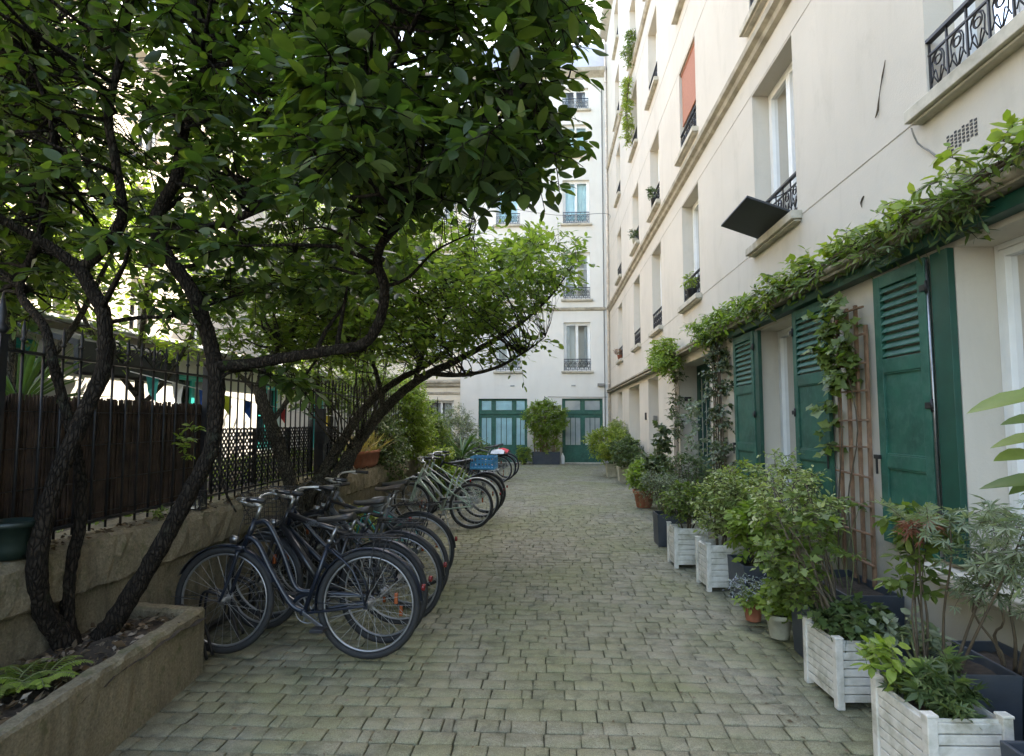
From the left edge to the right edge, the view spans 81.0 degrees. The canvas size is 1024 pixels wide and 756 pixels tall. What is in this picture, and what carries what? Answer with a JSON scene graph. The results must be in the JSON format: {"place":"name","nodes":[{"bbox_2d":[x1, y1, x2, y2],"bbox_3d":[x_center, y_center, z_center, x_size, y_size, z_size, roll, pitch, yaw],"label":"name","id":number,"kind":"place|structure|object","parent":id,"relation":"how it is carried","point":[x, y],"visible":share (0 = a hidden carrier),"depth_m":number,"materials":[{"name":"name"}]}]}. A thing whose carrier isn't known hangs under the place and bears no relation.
{"place":"outdoors","nodes":[
{"label":"outdoors","id":0,"kind":"place"},
{"bbox_2d":[7,0,263,356],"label":"apartment building","id":1,"kind":"structure","parent":0,"point":[154,328],"depth_m":19.26,"materials":[{"name":"beige paint"}]},
{"bbox_2d":[55,450,342,532],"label":"garden soil","id":2,"kind":"structure","parent":0,"point":[212,488],"depth_m":7.30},
{"bbox_2d":[5,333,119,399],"bbox_3d":[-3.816,0.386,4.594,1.181,1.414,1.179,0,-4,3],"label":"cordyline","id":3,"kind":"object","parent":2,"relation":"on","point":[32,369],"visible":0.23,"depth_m":4.50,"materials":[{"name":"green plant"}]},
{"bbox_2d":[0,67,153,392],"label":"garden tree","id":4,"kind":"object","parent":2,"relation":"on","point":[11,357],"visible":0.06,"depth_m":5.25,"materials":[{"name":"green plant"}]},
{"bbox_2d":[0,166,249,401],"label":"garden tree","id":5,"kind":"object","parent":2,"relation":"on","point":[148,276],"visible":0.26,"depth_m":7.54,"materials":[{"name":"green plant"}]},
{"bbox_2d":[15,307,355,460],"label":"garden pavilion","id":6,"kind":"structure","parent":2,"relation":"on","point":[118,388],"depth_m":10.89,"materials":[{"name":"white paint"}]},
{"bbox_2d":[16,321,178,383],"bbox_3d":[-5.368,-0.286,7.636,1.202,0.627,1.852,0,-4,3],"label":"awning","id":7,"kind":"object","parent":6,"relation":"attached to","point":[89,350],"visible":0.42,"depth_m":7.32,"materials":[{"name":"fabric"}]},
{"bbox_2d":[264,316,385,448],"bbox_3d":[-3.912,-0.081,12.766,2.538,3.672,3.848,0,-4,3],"label":"garden tree","id":8,"kind":"object","parent":2,"relation":"on","point":[306,367],"visible":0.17,"depth_m":12.32,"materials":[{"name":"green plant"}]},
{"bbox_2d":[342,365,402,435],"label":"columnar shrub","id":9,"kind":"object","parent":2,"relation":"on","point":[373,381],"visible":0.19,"depth_m":10.82,"materials":[{"name":"green plant"}]},
{"bbox_2d":[130,371,337,425],"bbox_3d":[-2.882,0.461,8.262,0.055,0.524,6.902,0,-4,3],"label":"bunting","id":10,"kind":"object","parent":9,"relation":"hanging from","point":[180,390],"visible":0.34,"depth_m":5.52,"materials":[{"name":"fabric"}]},
{"bbox_2d":[354,411,412,495],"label":"ivy shrub","id":11,"kind":"object","parent":2,"relation":"on","point":[397,456],"visible":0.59,"depth_m":9.98,"materials":[{"name":"green plant"}]},
{"bbox_2d":[409,405,455,449],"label":"olive shrub","id":12,"kind":"object","parent":2,"relation":"on","point":[440,425],"visible":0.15,"depth_m":14.21,"materials":[{"name":"green plant"}]},
{"bbox_2d":[255,138,460,439],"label":"apartment building","id":13,"kind":"structure","parent":0,"point":[445,391],"depth_m":25.74,"materials":[{"name":"beige paint"}]},
{"bbox_2d":[148,0,603,109],"label":"sky","id":14,"kind":"structure","parent":0,"point":[598,14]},
{"bbox_2d":[108,463,873,755],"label":"courtyard paving","id":15,"kind":"structure","parent":0,"point":[717,716],"depth_m":3.78,"materials":[{"name":"stone"}]},
{"bbox_2d":[0,602,206,755],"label":"concrete planter","id":16,"kind":"object","parent":15,"relation":"on","point":[107,706],"visible":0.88,"depth_m":2.91,"materials":[{"name":"concrete"}]},
{"bbox_2d":[0,658,57,698],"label":"fern","id":17,"kind":"object","parent":16,"relation":"on","point":[26,683],"visible":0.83,"depth_m":2.68,"materials":[{"name":"green plant"}]},
{"bbox_2d":[0,613,198,723],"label":"mulch","id":18,"kind":"object","parent":16,"relation":"on","point":[118,643],"visible":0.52,"depth_m":3.04,"materials":[{"name":"brown plant"}]},
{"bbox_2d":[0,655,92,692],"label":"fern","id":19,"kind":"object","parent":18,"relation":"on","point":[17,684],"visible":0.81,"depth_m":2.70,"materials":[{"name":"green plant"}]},
{"bbox_2d":[0,0,611,651],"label":"magnolia tree","id":20,"kind":"object","parent":16,"relation":"on","point":[334,106],"visible":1,"depth_m":2.96,"materials":[{"name":"green plant"}]},
{"bbox_2d":[176,559,286,659],"bbox_3d":[-2.082,1.733,4.826,0.324,0.333,1.864,0,-4,3],"label":"bicycle rack","id":21,"kind":"object","parent":15,"relation":"on","point":[213,625],"visible":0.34,"depth_m":4.52,"materials":[{"name":"black metal"}]},
{"bbox_2d":[161,234,373,578],"bbox_3d":[-2.745,0.174,6.717,2.524,3.805,2.057,0,-4,3],"label":"young tree","id":22,"kind":"object","parent":15,"relation":"on","point":[280,450],"visible":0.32,"depth_m":6.26,"materials":[{"name":"green plant"}]},
{"bbox_2d":[171,486,425,659],"bbox_3d":[-1.437,1.299,4.019,1.749,1.093,0.573,0,-6,5],"label":"bicycle","id":23,"kind":"object","parent":15,"relation":"on","point":[264,568],"visible":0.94,"depth_m":3.99,"materials":[{"name":"blue paint"}]},
{"bbox_2d":[224,481,432,643],"bbox_3d":[-1.389,1.329,4.409,1.751,1.091,0.573,-1,-7,16],"label":"bicycle","id":24,"kind":"object","parent":15,"relation":"on","point":[296,553],"visible":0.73,"depth_m":4.37,"materials":[{"name":"black paint"}]},
{"bbox_2d":[232,485,446,624],"bbox_3d":[-1.382,1.380,4.676,1.792,1.028,0.596,-1,-2,8],"label":"bicycle","id":25,"kind":"object","parent":15,"relation":"on","point":[427,547],"visible":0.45,"depth_m":4.63,"materials":[{"name":"blue paint"}]},
{"bbox_2d":[274,481,448,608],"bbox_3d":[-1.324,1.420,5.177,1.677,1.024,0.596,-1,-7,15],"label":"bicycle","id":26,"kind":"object","parent":15,"relation":"on","point":[425,530],"visible":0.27,"depth_m":5.14,"materials":[{"name":"black paint"}]},
{"bbox_2d":[289,467,457,585],"bbox_3d":[-1.366,1.425,5.696,1.726,1.091,0.573,-1,-1,7],"label":"bicycle","id":27,"kind":"object","parent":15,"relation":"on","point":[441,524],"visible":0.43,"depth_m":5.66,"materials":[{"name":"grey paint"}]},
{"bbox_2d":[410,444,455,501],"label":"golden hedge","id":28,"kind":"object","parent":15,"relation":"on","point":[423,453],"visible":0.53,"depth_m":11.48,"materials":[{"name":"green plant"}]},
{"bbox_2d":[390,455,492,528],"bbox_3d":[-1.056,1.671,8.850,1.594,1.071,0.573,-1,-8,8],"label":"bicycle","id":29,"kind":"object","parent":15,"relation":"on","point":[424,489],"visible":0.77,"depth_m":8.80,"materials":[{"name":"green paint"}]},
{"bbox_2d":[394,456,500,523],"bbox_3d":[-1.020,1.730,9.297,1.717,1.021,0.596,-1,-9,7],"label":"bicycle","id":30,"kind":"object","parent":15,"relation":"on","point":[474,479],"visible":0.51,"depth_m":9.27,"materials":[{"name":"silver metal"}]},
{"bbox_2d":[402,449,504,517],"bbox_3d":[-0.984,1.735,9.849,1.750,1.091,0.573,-1,-2,9],"label":"bicycle","id":31,"kind":"object","parent":15,"relation":"on","point":[490,467],"visible":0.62,"depth_m":9.79,"materials":[{"name":"green paint"}]},
{"bbox_2d":[438,402,481,470],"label":"olive shrub","id":32,"kind":"object","parent":15,"relation":"on","point":[456,420],"visible":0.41,"depth_m":16.45,"materials":[{"name":"green plant"}]},
{"bbox_2d":[413,453,507,512],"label":"bicycle","id":33,"kind":"object","parent":15,"relation":"on","point":[492,474],"visible":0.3,"depth_m":10.40,"materials":[{"name":"black paint"}]},
{"bbox_2d":[438,431,488,474],"bbox_3d":[-1.243,1.911,14.035,1.503,1.378,1.484,0,-4,3],"label":"cordyline","id":34,"kind":"object","parent":15,"relation":"on","point":[464,450],"visible":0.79,"depth_m":13.99,"materials":[{"name":"green plant"}]},
{"bbox_2d":[532,452,559,464],"bbox_3d":[1.278,2.999,22.453,1.040,0.460,0.400,0,-4,3],"label":"planter box","id":35,"kind":"object","parent":15,"relation":"on","point":[544,458],"visible":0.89,"depth_m":22.26,"materials":[{"name":"stone"}]},
{"bbox_2d":[520,397,569,453],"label":"bamboo clump","id":36,"kind":"object","parent":35,"relation":"on","point":[543,427],"visible":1,"depth_m":22.25,"materials":[{"name":"green plant"}]},
{"bbox_2d":[605,463,617,476],"bbox_3d":[2.916,2.657,17.330,0.398,0.380,0.428,0,-4,3],"label":"stone planter","id":37,"kind":"object","parent":15,"relation":"on","point":[611,470],"visible":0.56,"depth_m":17.14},
{"bbox_2d":[580,425,639,465],"bbox_3d":[2.837,1.924,17.270,1.664,1.247,1.842,3,-5,-33],"label":"spirea","id":38,"kind":"object","parent":37,"relation":"on","point":[604,454],"visible":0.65,"depth_m":17.10,"materials":[{"name":"green plant"}]},
{"bbox_2d":[617,466,628,481],"bbox_3d":[3.023,2.560,16.026,0.398,0.380,0.428,0,-4,3],"label":"stone planter","id":39,"kind":"object","parent":15,"relation":"on","point":[620,472],"visible":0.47,"depth_m":15.83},
{"bbox_2d":[603,432,645,468],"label":"hydrangea","id":40,"kind":"object","parent":39,"relation":"on","point":[623,456],"visible":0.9,"depth_m":15.04,"materials":[{"name":"green plant"}]},
{"bbox_2d":[633,488,652,507],"bbox_3d":[2.422,2.209,10.999,0.410,0.320,0.410,0,-4,3],"label":"flower pot","id":41,"kind":"object","parent":15,"relation":"on","point":[638,500],"visible":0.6,"depth_m":10.86,"materials":[{"name":"ceramic"}]},
{"bbox_2d":[622,455,654,496],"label":"geranium","id":42,"kind":"object","parent":41,"relation":"on","point":[634,473],"visible":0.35,"depth_m":10.90,"materials":[{"name":"green plant"}]},
{"bbox_2d":[640,420,675,510],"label":"mallow plant","id":43,"kind":"object","parent":15,"relation":"on","point":[661,444],"visible":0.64,"depth_m":9.99,"materials":[{"name":"green plant"}]},
{"bbox_2d":[643,335,688,508],"bbox_3d":[2.868,0.775,11.030,0.755,3.199,1.669,0,-4,3],"label":"wisteria vine","id":44,"kind":"object","parent":15,"relation":"on","point":[663,360],"visible":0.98,"depth_m":10.92,"materials":[{"name":"green plant"}]},
{"bbox_2d":[653,510,685,546],"bbox_3d":[2.017,1.927,7.678,0.360,0.400,0.360,0,-4,3],"label":"planter box","id":45,"kind":"object","parent":15,"relation":"on","point":[660,529],"visible":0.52,"depth_m":7.51,"materials":[{"name":"stone"}]},
{"bbox_2d":[633,466,689,514],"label":"conifer shrub","id":46,"kind":"object","parent":45,"relation":"on","point":[656,481],"visible":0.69,"depth_m":7.70,"materials":[{"name":"green plant"}]},
{"bbox_2d":[652,447,713,521],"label":"olive shrub","id":47,"kind":"object","parent":15,"relation":"on","point":[695,476],"visible":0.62,"depth_m":8.41,"materials":[{"name":"green plant"}]},
{"bbox_2d":[666,521,707,568],"bbox_3d":[1.918,1.823,6.562,0.368,0.442,0.348,0,-4,1],"label":"slatted planter","id":48,"kind":"object","parent":15,"relation":"on","point":[681,549],"visible":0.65,"depth_m":6.41,"materials":[{"name":"white paint"}]},
{"bbox_2d":[653,479,717,527],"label":"shrub","id":49,"kind":"object","parent":48,"relation":"on","point":[686,509],"visible":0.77,"depth_m":6.52,"materials":[{"name":"green plant"}]},
{"bbox_2d":[680,335,735,536],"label":"ivy column","id":50,"kind":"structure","parent":15,"relation":"on","point":[715,414],"depth_m":8.40,"materials":[{"name":"green plant"}]},
{"bbox_2d":[695,536,744,591],"bbox_3d":[1.971,1.757,5.688,0.358,0.442,0.358,0,-4,0],"label":"slatted planter","id":51,"kind":"object","parent":15,"relation":"on","point":[711,565],"visible":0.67,"depth_m":5.53,"materials":[{"name":"white paint"}]},
{"bbox_2d":[689,467,750,544],"bbox_3d":[2.029,1.250,5.749,0.636,0.792,0.676,-3,-5,38],"label":"euonymus","id":52,"kind":"object","parent":51,"relation":"on","point":[723,491],"visible":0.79,"depth_m":5.67,"materials":[{"name":"green plant"}]},
{"bbox_2d":[711,458,782,550],"bbox_3d":[2.415,1.417,6.193,0.739,1.198,0.752,0,-4,3],"label":"shrub","id":53,"kind":"object","parent":15,"relation":"on","point":[739,471],"visible":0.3,"depth_m":6.27,"materials":[{"name":"green plant"}]},
{"bbox_2d":[743,600,761,622],"bbox_3d":[1.891,1.814,4.700,0.168,0.170,0.168,0,-4,3],"label":"flower pot","id":54,"kind":"object","parent":15,"relation":"on","point":[755,616],"visible":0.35,"depth_m":4.64,"materials":[{"name":"ceramic"}]},
{"bbox_2d":[724,573,769,600],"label":"silver flowers","id":55,"kind":"object","parent":54,"relation":"on","point":[757,587],"visible":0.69,"depth_m":4.71,"materials":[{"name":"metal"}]},
{"bbox_2d":[727,554,788,610],"bbox_3d":[2.168,1.760,5.181,0.460,0.360,0.460,0,-4,3],"label":"planter box","id":56,"kind":"object","parent":15,"relation":"on","point":[740,568],"visible":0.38,"depth_m":5.10,"materials":[{"name":"stone"}]},
{"bbox_2d":[722,496,799,565],"bbox_3d":[2.153,1.352,5.197,0.637,0.641,0.692,0,-4,3],"label":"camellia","id":57,"kind":"object","parent":56,"relation":"on","point":[740,522],"visible":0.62,"depth_m":5.17,"materials":[{"name":"green plant"}]},
{"bbox_2d":[736,447,815,554],"bbox_3d":[2.486,1.300,5.535,0.768,1.337,0.912,0,-4,3],"label":"variegated shrub","id":58,"kind":"object","parent":15,"relation":"on","point":[786,468],"visible":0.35,"depth_m":5.61,"materials":[{"name":"green plant"}]},
{"bbox_2d":[764,615,791,640],"bbox_3d":[1.930,1.786,4.329,0.199,0.170,0.199,0,-4,3],"label":"flower pot","id":59,"kind":"object","parent":15,"relation":"on","point":[778,630],"visible":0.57,"depth_m":4.26,"materials":[{"name":"ceramic"}]},
{"bbox_2d":[753,580,791,623],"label":"trailing plant","id":60,"kind":"object","parent":59,"relation":"on","point":[778,611],"visible":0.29,"depth_m":4.29,"materials":[{"name":"green plant"}]},
{"bbox_2d":[790,596,870,657],"bbox_3d":[2.091,1.662,3.897,0.370,0.365,0.440,0,-4,3],"label":"planter box","id":61,"kind":"object","parent":15,"relation":"on","point":[797,633],"visible":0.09,"depth_m":4.03,"materials":[{"name":"stone"}]},
{"bbox_2d":[754,535,818,613],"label":"vine plant","id":62,"kind":"object","parent":61,"relation":"on","point":[780,596],"visible":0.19,"depth_m":4.14,"materials":[{"name":"green plant"}]},
{"bbox_2d":[738,465,851,604],"bbox_3d":[1.983,1.082,4.189,0.642,0.958,0.714,4,-6,-43],"label":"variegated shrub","id":63,"kind":"object","parent":61,"relation":"on","point":[768,499],"visible":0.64,"depth_m":4.13,"materials":[{"name":"green plant"}]},
{"bbox_2d":[802,616,879,710],"bbox_3d":[1.925,1.619,3.436,0.338,0.382,0.388,0,-4,0],"label":"slatted planter","id":64,"kind":"object","parent":15,"relation":"on","point":[833,673],"visible":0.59,"depth_m":3.27,"materials":[{"name":"white paint"}]},
{"bbox_2d":[750,488,850,640],"bbox_3d":[1.755,1.117,3.660,0.513,0.872,0.625,0,-4,3],"label":"vine plant","id":65,"kind":"object","parent":64,"relation":"on","point":[805,525],"visible":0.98,"depth_m":3.65,"materials":[{"name":"green plant"}]},
{"bbox_2d":[806,591,894,652],"bbox_3d":[1.954,1.392,3.441,0.495,0.309,0.452,0,-4,3],"label":"vine plant","id":66,"kind":"object","parent":64,"relation":"on","point":[853,617],"visible":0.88,"depth_m":3.38,"materials":[{"name":"green plant"}]},
{"bbox_2d":[680,109,1023,434],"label":"wisteria vine","id":67,"kind":"object","parent":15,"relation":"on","point":[837,250],"visible":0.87,"depth_m":3.85,"materials":[{"name":"green plant"}]},
{"bbox_2d":[814,569,904,641],"bbox_3d":[2.525,1.709,4.492,0.390,0.360,0.760,0,-4,3],"label":"planter box","id":68,"kind":"object","parent":15,"relation":"on","point":[893,602],"visible":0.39,"depth_m":4.33,"materials":[{"name":"plastic"}]},
{"bbox_2d":[801,291,862,583],"bbox_3d":[2.603,0.449,4.863,0.383,2.274,0.823,0,-4,3],"label":"grape vine","id":69,"kind":"object","parent":68,"relation":"on","point":[834,379],"visible":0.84,"depth_m":4.84,"materials":[{"name":"green plant"}]},
{"bbox_2d":[814,496,875,594],"bbox_3d":[2.511,1.233,4.531,0.298,0.717,0.686,0,-4,3],"label":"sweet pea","id":70,"kind":"object","parent":68,"relation":"on","point":[850,503],"visible":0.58,"depth_m":4.41,"materials":[{"name":"green plant"}]},
{"bbox_2d":[832,305,876,587],"bbox_3d":[2.710,0.500,4.753,0.062,2.150,0.520,0,-4,3],"label":"trellis","id":71,"kind":"object","parent":68,"relation":"on","point":[871,506],"visible":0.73,"depth_m":4.66,"materials":[{"name":"brown wood"}]},
{"bbox_2d":[870,674,1014,755],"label":"slatted planter","id":72,"kind":"object","parent":15,"relation":"on","point":[900,727],"visible":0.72,"depth_m":2.43,"materials":[{"name":"white paint"}]},
{"bbox_2d":[850,631,924,694],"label":"laurel plant","id":73,"kind":"object","parent":72,"relation":"on","point":[878,652],"visible":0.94,"depth_m":2.67,"materials":[{"name":"green plant"}]},
{"bbox_2d":[877,644,994,728],"bbox_3d":[1.833,1.326,2.573,0.400,0.391,0.492,0,-4,3],"label":"hellebore","id":74,"kind":"object","parent":72,"relation":"on","point":[934,686],"visible":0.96,"depth_m":2.53,"materials":[{"name":"green plant"}]},
{"bbox_2d":[879,645,1022,740],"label":"planter box","id":75,"kind":"object","parent":15,"relation":"on","point":[1003,691],"visible":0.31,"depth_m":2.80,"materials":[{"name":"plastic"}]},
{"bbox_2d":[867,606,959,658],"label":"strawberry plant","id":76,"kind":"object","parent":75,"relation":"on","point":[896,631],"visible":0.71,"depth_m":3.19,"materials":[{"name":"green plant"}]},
{"bbox_2d":[871,500,963,657],"bbox_3d":[2.101,1.052,3.119,0.403,0.850,0.384,4,-6,-42],"label":"hydrangea","id":77,"kind":"object","parent":75,"relation":"on","point":[905,582],"visible":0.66,"depth_m":3.10,"materials":[{"name":"green plant"}]},
{"bbox_2d":[892,513,949,658],"bbox_3d":[2.052,1.061,2.993,0.253,0.814,0.324,-4,-6,44],"label":"japanese maple","id":78,"kind":"object","parent":75,"relation":"on","point":[904,525],"visible":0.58,"depth_m":3.01,"materials":[{"name":"green plant"}]},
{"bbox_2d":[872,493,1023,672],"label":"japanese maple","id":79,"kind":"object","parent":75,"relation":"on","point":[1014,561],"visible":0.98,"depth_m":2.73,"materials":[{"name":"green plant"}]},
{"bbox_2d":[951,640,1023,740],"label":"planter box","id":80,"kind":"object","parent":15,"relation":"on","point":[987,649],"visible":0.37,"depth_m":3.22,"materials":[{"name":"plastic"}]},
{"bbox_2d":[938,559,1023,675],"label":"japanese maple","id":81,"kind":"object","parent":80,"relation":"on","point":[969,586],"visible":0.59,"depth_m":2.91,"materials":[{"name":"green plant"}]},
{"bbox_2d":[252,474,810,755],"bbox_3d":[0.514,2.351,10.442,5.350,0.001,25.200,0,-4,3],"label":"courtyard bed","id":82,"kind":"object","parent":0,"point":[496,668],"visible":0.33,"depth_m":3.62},
{"bbox_2d":[226,103,599,568],"bbox_3d":[-2.202,-1.499,8.289,6.717,7.455,5.612,0,-4,3],"label":"maple tree","id":83,"kind":"object","parent":82,"relation":"on","point":[522,254],"visible":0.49,"depth_m":6.80,"materials":[{"name":"green plant"}]},
{"bbox_2d":[386,378,439,474],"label":"columnar shrub","id":84,"kind":"object","parent":82,"relation":"on","point":[421,426],"visible":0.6,"depth_m":11.73,"materials":[{"name":"green plant"}]},
{"bbox_2d":[460,44,610,463],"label":"apartment building","id":85,"kind":"structure","parent":0,"point":[572,376],"depth_m":23.31,"materials":[{"name":"white paint"}]},
{"bbox_2d":[479,399,526,461],"bbox_3d":[-0.351,2.043,23.208,1.890,2.480,0.070,0,-4,3],"label":"door","id":86,"kind":"structure","parent":85,"relation":"in","point":[500,421],"depth_m":23.24,"materials":[{"name":"green paint"}]},
{"bbox_2d":[563,181,588,222],"bbox_3d":[2.536,-6.930,23.834,1.036,1.770,0.181,0,-4,3],"label":"window","id":87,"kind":"structure","parent":85,"relation":"in","point":[580,202],"depth_m":23.87,"materials":[{"name":"glass"}]},
{"bbox_2d":[563,253,589,298],"bbox_3d":[2.536,-3.978,23.613,1.036,1.870,0.181,0,-4,3],"label":"window","id":88,"kind":"structure","parent":85,"relation":"in","point":[586,268],"depth_m":23.54,"materials":[{"name":"white paint"}]},
{"bbox_2d":[564,323,590,370],"bbox_3d":[2.536,-1.201,23.406,1.036,1.900,0.181,0,-4,3],"label":"window","id":89,"kind":"structure","parent":85,"relation":"in","point":[587,356],"depth_m":23.37,"materials":[{"name":"white paint"}]},
{"bbox_2d":[562,399,602,461],"bbox_3d":[2.709,2.030,23.038,1.560,2.480,0.070,0,-4,3],"label":"door","id":90,"kind":"structure","parent":85,"relation":"in","point":[585,415],"depth_m":23.07,"materials":[{"name":"green paint"}]},
{"bbox_2d":[1000,740,1023,755],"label":"planter box","id":91,"kind":"object","parent":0,"point":[1011,748],"visible":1,"depth_m":2.23,"materials":[{"name":"plastic"}]},
{"bbox_2d":[966,387,1023,494],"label":"loquat plant","id":92,"kind":"object","parent":91,"relation":"on","point":[1015,482],"visible":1,"depth_m":2.25,"materials":[{"name":"green plant"}]},
{"label":"ground","id":93,"kind":"structure","parent":0,"visible":0},
{"bbox_2d":[0,441,466,674],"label":"retaining wall","id":94,"kind":"structure","parent":93,"relation":"on","point":[108,565],"depth_m":3.87,"materials":[{"name":"concrete"}]},
{"bbox_2d":[0,517,35,560],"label":"flower pot","id":95,"kind":"object","parent":94,"relation":"on","point":[15,535],"visible":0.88,"depth_m":2.93,"materials":[{"name":"plastic"}]},
{"bbox_2d":[50,464,381,549],"bbox_3d":[-2.384,1.069,5.534,0.267,0.100,7.897,0,-4,3],"label":"leaf debris","id":96,"kind":"object","parent":94,"relation":"on","point":[55,543],"visible":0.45,"depth_m":3.92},
{"bbox_2d":[0,291,438,539],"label":"iron fence","id":97,"kind":"object","parent":94,"relation":"on","point":[320,439],"visible":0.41,"depth_m":4.28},
{"bbox_2d":[0,393,201,530],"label":"reed screen","id":98,"kind":"object","parent":97,"relation":"attached to","point":[27,455],"visible":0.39,"depth_m":3.79,"materials":[{"name":"brown wood"}]},
{"bbox_2d":[208,426,337,492],"bbox_3d":[-2.424,0.802,6.518,0.020,0.541,3.081,0,-4,3],"label":"lattice screen","id":99,"kind":"object","parent":97,"relation":"attached to","point":[252,459],"visible":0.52,"depth_m":5.75,"materials":[{"name":"black metal"}]},
{"bbox_2d":[599,0,1023,651],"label":"apartment building","id":100,"kind":"structure","parent":93,"relation":"on","point":[835,114],"depth_m":5.26,"materials":[{"name":"beige paint"}]},
{"bbox_2d":[619,76,635,147],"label":"hanging plant","id":101,"kind":"object","parent":100,"relation":"attached to","point":[627,102],"visible":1,"depth_m":16.71,"materials":[{"name":"green plant"}]},
{"bbox_2d":[692,200,699,292],"bbox_3d":[3.283,-2.236,10.278,0.064,1.850,1.156,0,-4,3],"label":"window","id":102,"kind":"structure","parent":100,"relation":"in","point":[696,254],"depth_m":10.76,"materials":[{"name":"white paint"}]},
{"bbox_2d":[697,362,711,512],"bbox_3d":[3.405,1.002,10.070,0.044,2.600,2.120,0,-4,3],"label":"door","id":103,"kind":"structure","parent":100,"relation":"in","point":[705,406],"depth_m":10.75,"materials":[{"name":"green paint"}]},
{"bbox_2d":[721,189,791,238],"bbox_3d":[2.614,-1.749,6.428,0.481,0.264,0.890,0,-4,3],"label":"tilted board","id":104,"kind":"object","parent":100,"relation":"attached to","point":[750,216],"visible":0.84,"depth_m":6.34,"materials":[{"name":"black metal"}]},
{"bbox_2d":[768,62,796,209],"bbox_3d":[3.076,-2.513,6.564,0.064,1.850,1.156,0,-4,3],"label":"window","id":105,"kind":"structure","parent":100,"relation":"in","point":[780,100],"depth_m":6.86,"materials":[{"name":"white paint"}]},
{"bbox_2d":[777,326,796,509],"bbox_3d":[3.121,0.445,6.426,0.064,2.070,1.106,0,-4,3],"label":"window","id":106,"kind":"structure","parent":100,"relation":"in","point":[785,347],"depth_m":6.86,"materials":[{"name":"white paint"}]},
{"bbox_2d":[953,0,1023,63],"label":"window","id":107,"kind":"structure","parent":100,"relation":"in","point":[956,3],"depth_m":3.77,"materials":[{"name":"white paint"}]},
{"bbox_2d":[994,235,1023,588],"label":"window","id":108,"kind":"structure","parent":100,"relation":"in","point":[1009,255],"depth_m":3.52,"materials":[{"name":"white paint"}]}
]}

